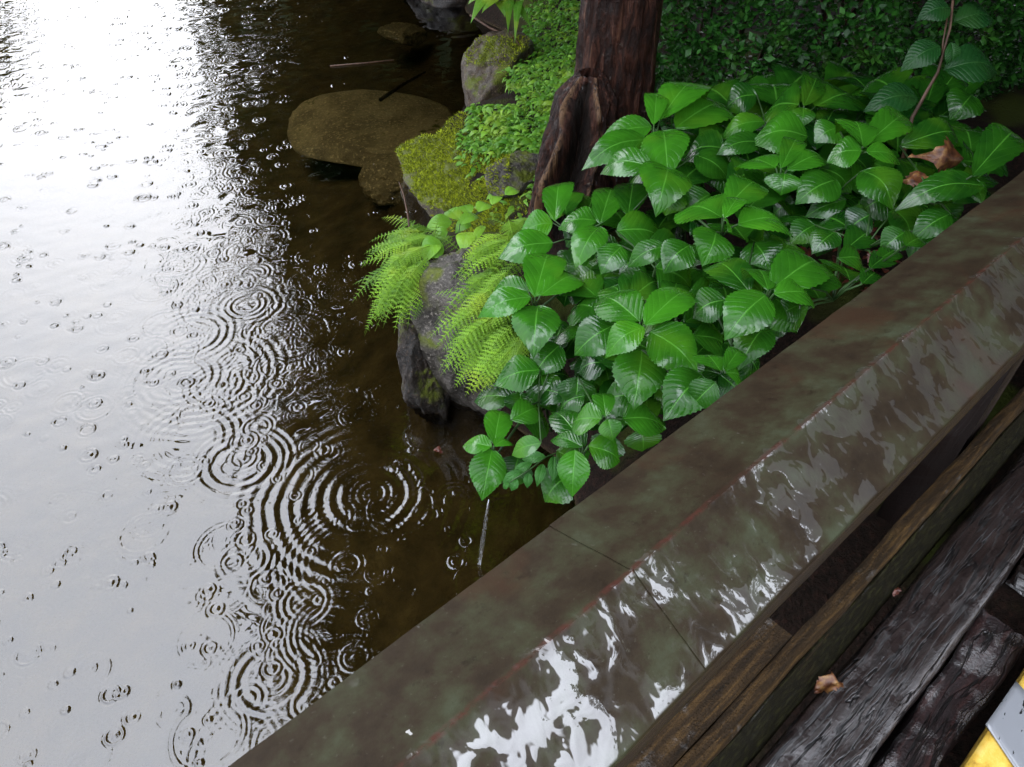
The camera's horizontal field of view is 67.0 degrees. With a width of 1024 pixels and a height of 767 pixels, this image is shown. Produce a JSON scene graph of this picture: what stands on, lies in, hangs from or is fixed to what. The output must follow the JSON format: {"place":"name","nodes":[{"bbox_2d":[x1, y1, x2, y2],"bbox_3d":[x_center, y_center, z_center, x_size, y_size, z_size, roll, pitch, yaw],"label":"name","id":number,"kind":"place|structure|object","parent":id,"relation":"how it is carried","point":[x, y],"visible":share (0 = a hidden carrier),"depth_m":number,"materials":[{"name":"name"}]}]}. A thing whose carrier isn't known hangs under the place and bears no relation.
{"place":"outdoors","nodes":[
{"label":"outdoors","id":0,"kind":"place"},
{"bbox_2d":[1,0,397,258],"bbox_3d":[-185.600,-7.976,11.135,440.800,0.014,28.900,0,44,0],"label":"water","id":1,"kind":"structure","parent":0,"point":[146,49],"depth_m":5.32,"materials":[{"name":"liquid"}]},
{"bbox_2d":[330,59,393,66],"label":"twig","id":2,"kind":"object","parent":1,"relation":"on","point":[360,63],"visible":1,"depth_m":5.02,"materials":[{"name":"brown wood"}]},
{"bbox_2d":[379,71,425,101],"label":"twig","id":3,"kind":"object","parent":1,"relation":"in","point":[392,91],"visible":1,"depth_m":4.89,"materials":[{"name":"brown wood"}]},
{"bbox_2d":[434,446,442,452],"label":"fallen leaf","id":4,"kind":"object","parent":1,"relation":"on","point":[437,449],"visible":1,"depth_m":2.63,"materials":[{"name":"brown plant"}]},
{"bbox_2d":[0,0,1023,766],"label":"ground","id":5,"kind":"structure","parent":0,"point":[244,508],"depth_m":3.40,"materials":[{"name":"brown liquid"}]},
{"bbox_2d":[287,89,453,167],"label":"slab","id":6,"kind":"structure","parent":5,"relation":"on","point":[359,128],"depth_m":4.89,"materials":[{"name":"brown stone"}]},
{"bbox_2d":[358,153,409,205],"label":"slab","id":7,"kind":"structure","parent":5,"relation":"on","point":[380,177],"depth_m":4.18,"materials":[{"name":"brown stone"}]},
{"bbox_2d":[377,22,427,46],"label":"slab","id":8,"kind":"structure","parent":5,"relation":"on","point":[410,34],"depth_m":5.76,"materials":[{"name":"brown stone"}]},
{"bbox_2d":[396,304,449,424],"bbox_3d":[-0.301,-0.028,2.794,0.192,0.555,0.336,0,44,0],"label":"rock","id":9,"kind":"object","parent":5,"relation":"on","point":[426,396],"visible":0.66,"depth_m":2.65,"materials":[{"name":"grey stone"}]},
{"bbox_2d":[396,129,470,219],"bbox_3d":[-0.210,-0.969,3.851,0.762,0.398,0.861,0,44,0],"label":"rock","id":10,"kind":"object","parent":5,"relation":"on","point":[408,180],"visible":0.31,"depth_m":3.70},
{"bbox_2d":[403,0,466,24],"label":"rock","id":11,"kind":"object","parent":5,"relation":"on","point":[442,12],"visible":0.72,"depth_m":5.87,"materials":[{"name":"grey stone"}]},
{"bbox_2d":[394,34,530,233],"bbox_3d":[-0.245,-1.272,3.848,0.711,0.403,1.972,0,44,0],"label":"moss","id":12,"kind":"object","parent":5,"relation":"on","point":[450,160],"visible":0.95,"depth_m":3.66,"materials":[{"name":"green plant"}]},
{"bbox_2d":[409,244,530,416],"bbox_3d":[-0.168,-0.162,2.767,0.400,0.737,0.473,-20,48,-20],"label":"boulder","id":13,"kind":"object","parent":5,"relation":"on","point":[436,276],"visible":0.42,"depth_m":2.56,"materials":[{"name":"grey stone"}]},
{"bbox_2d":[353,215,459,332],"bbox_3d":[-0.367,-0.403,2.685,0.406,0.209,0.614,0,44,0],"label":"fern","id":14,"kind":"object","parent":13,"relation":"on","point":[403,269],"visible":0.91,"depth_m":2.58,"materials":[{"name":"green plant"}]},
{"bbox_2d":[399,182,410,232],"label":"twig","id":15,"kind":"object","parent":14,"relation":"on","point":[405,207],"visible":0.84,"depth_m":2.80,"materials":[{"name":"wood"}]},
{"bbox_2d":[420,212,485,268],"bbox_3d":[-0.199,-0.469,2.700,0.151,0.128,0.447,22,48,21],"label":"bank plant","id":16,"kind":"object","parent":13,"relation":"on","point":[435,249],"visible":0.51,"depth_m":2.65,"materials":[{"name":"green plant"}]},
{"bbox_2d":[428,213,540,392],"bbox_3d":[-0.066,-0.299,2.402,0.366,0.206,0.851,0,44,0],"label":"fern","id":17,"kind":"object","parent":13,"relation":"on","point":[506,340],"visible":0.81,"depth_m":2.24,"materials":[{"name":"green plant"}]},
{"bbox_2d":[426,186,518,238],"bbox_3d":[-0.156,-0.663,2.987,0.158,0.088,0.449,30,52,28],"label":"bank plant","id":18,"kind":"object","parent":5,"relation":"on","point":[455,213],"visible":0.87,"depth_m":2.92,"materials":[{"name":"green plant"}]},
{"bbox_2d":[469,14,498,30],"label":"twig","id":19,"kind":"object","parent":5,"relation":"on","point":[486,25],"visible":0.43,"depth_m":4.95,"materials":[{"name":"brown wood"}]},
{"bbox_2d":[468,0,529,38],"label":"bank plant","id":20,"kind":"object","parent":5,"relation":"on","point":[506,7],"visible":1,"depth_m":4.16,"materials":[{"name":"green plant"}]},
{"bbox_2d":[461,29,537,106],"bbox_3d":[-0.059,-1.686,4.507,0.484,0.568,0.632,0,44,0],"label":"rock","id":21,"kind":"object","parent":5,"relation":"on","point":[481,82],"visible":0.52,"depth_m":4.34,"materials":[{"name":"grey stone"}]},
{"bbox_2d":[484,150,537,199],"bbox_3d":[0.026,-0.880,3.329,0.254,0.225,0.218,-26,50,-25],"label":"rock","id":22,"kind":"object","parent":5,"relation":"on","point":[523,166],"visible":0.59,"depth_m":3.24,"materials":[{"name":"grey stone"}]},
{"bbox_2d":[453,0,580,219],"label":"ground cover","id":23,"kind":"object","parent":5,"relation":"on","point":[512,142],"visible":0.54,"depth_m":3.79,"materials":[{"name":"green plant"}]},
{"bbox_2d":[463,335,666,503],"bbox_3d":[0.130,0.026,2.027,0.689,0.495,0.650,29,51,27],"label":"hydrangea","id":24,"kind":"object","parent":5,"relation":"on","point":[577,405],"visible":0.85,"depth_m":1.94,"materials":[{"name":"green plant"}]},
{"bbox_2d":[503,451,557,490],"bbox_3d":[0.072,0.205,1.932,0.221,0.035,0.095,-14,46,-14],"label":"seedling","id":25,"kind":"object","parent":24,"relation":"attached to","point":[511,478],"visible":0.98,"depth_m":1.91,"materials":[{"name":"green plant"}]},
{"bbox_2d":[527,0,662,240],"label":"tree","id":26,"kind":"object","parent":5,"relation":"on","point":[604,87],"visible":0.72,"depth_m":2.82,"materials":[{"name":"brown plant"}]},
{"bbox_2d":[228,171,1023,766],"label":"railing","id":27,"kind":"object","parent":5,"relation":"on","point":[622,617],"visible":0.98,"depth_m":0.82,"materials":[{"name":"brown wood"}]},
{"bbox_2d":[478,81,831,420],"bbox_3d":[0.410,-0.414,2.244,0.879,0.748,1.750,11,45,11],"label":"hydrangea","id":28,"kind":"object","parent":5,"relation":"on","point":[639,289],"visible":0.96,"depth_m":1.91,"materials":[{"name":"green plant"}]},
{"bbox_2d":[654,0,1023,130],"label":"hedge","id":29,"kind":"object","parent":5,"relation":"on","point":[1001,51],"visible":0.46,"depth_m":3.12,"materials":[{"name":"green plant"}]},
{"bbox_2d":[800,222,901,299],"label":"leaf litter","id":30,"kind":"object","parent":5,"relation":"on","point":[808,252],"visible":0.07,"depth_m":2.73,"materials":[{"name":"plant"}]},
{"bbox_2d":[684,61,1023,337],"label":"hydrangea","id":31,"kind":"object","parent":5,"relation":"on","point":[835,143],"visible":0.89,"depth_m":1.95,"materials":[{"name":"green plant"}]},
{"bbox_2d":[903,171,928,186],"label":"fallen leaf","id":32,"kind":"object","parent":31,"relation":"on","point":[912,178],"visible":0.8,"depth_m":1.83,"materials":[{"name":"brown plant"}]},
{"bbox_2d":[863,0,996,157],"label":"sapling","id":33,"kind":"object","parent":31,"relation":"on","point":[970,62],"visible":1,"depth_m":2.03,"materials":[{"name":"green plant"}]},
{"bbox_2d":[908,136,963,172],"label":"fallen leaf","id":34,"kind":"object","parent":31,"relation":"on","point":[945,156],"visible":0.98,"depth_m":1.86,"materials":[{"name":"brown plant"}]},
{"bbox_2d":[755,449,1023,766],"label":"bridge deck","id":35,"kind":"structure","parent":5,"relation":"on","point":[918,679],"depth_m":1.51,"materials":[{"name":"grey wood"}]},
{"bbox_2d":[814,671,843,693],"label":"fallen leaf","id":36,"kind":"object","parent":35,"relation":"on","point":[827,683],"visible":1,"depth_m":1.43,"materials":[{"name":"brown plant"}]},
{"bbox_2d":[893,587,900,595],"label":"fallen leaf","id":37,"kind":"object","parent":35,"relation":"on","point":[897,590],"visible":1,"depth_m":1.59,"materials":[{"name":"brown plant"}]}
]}

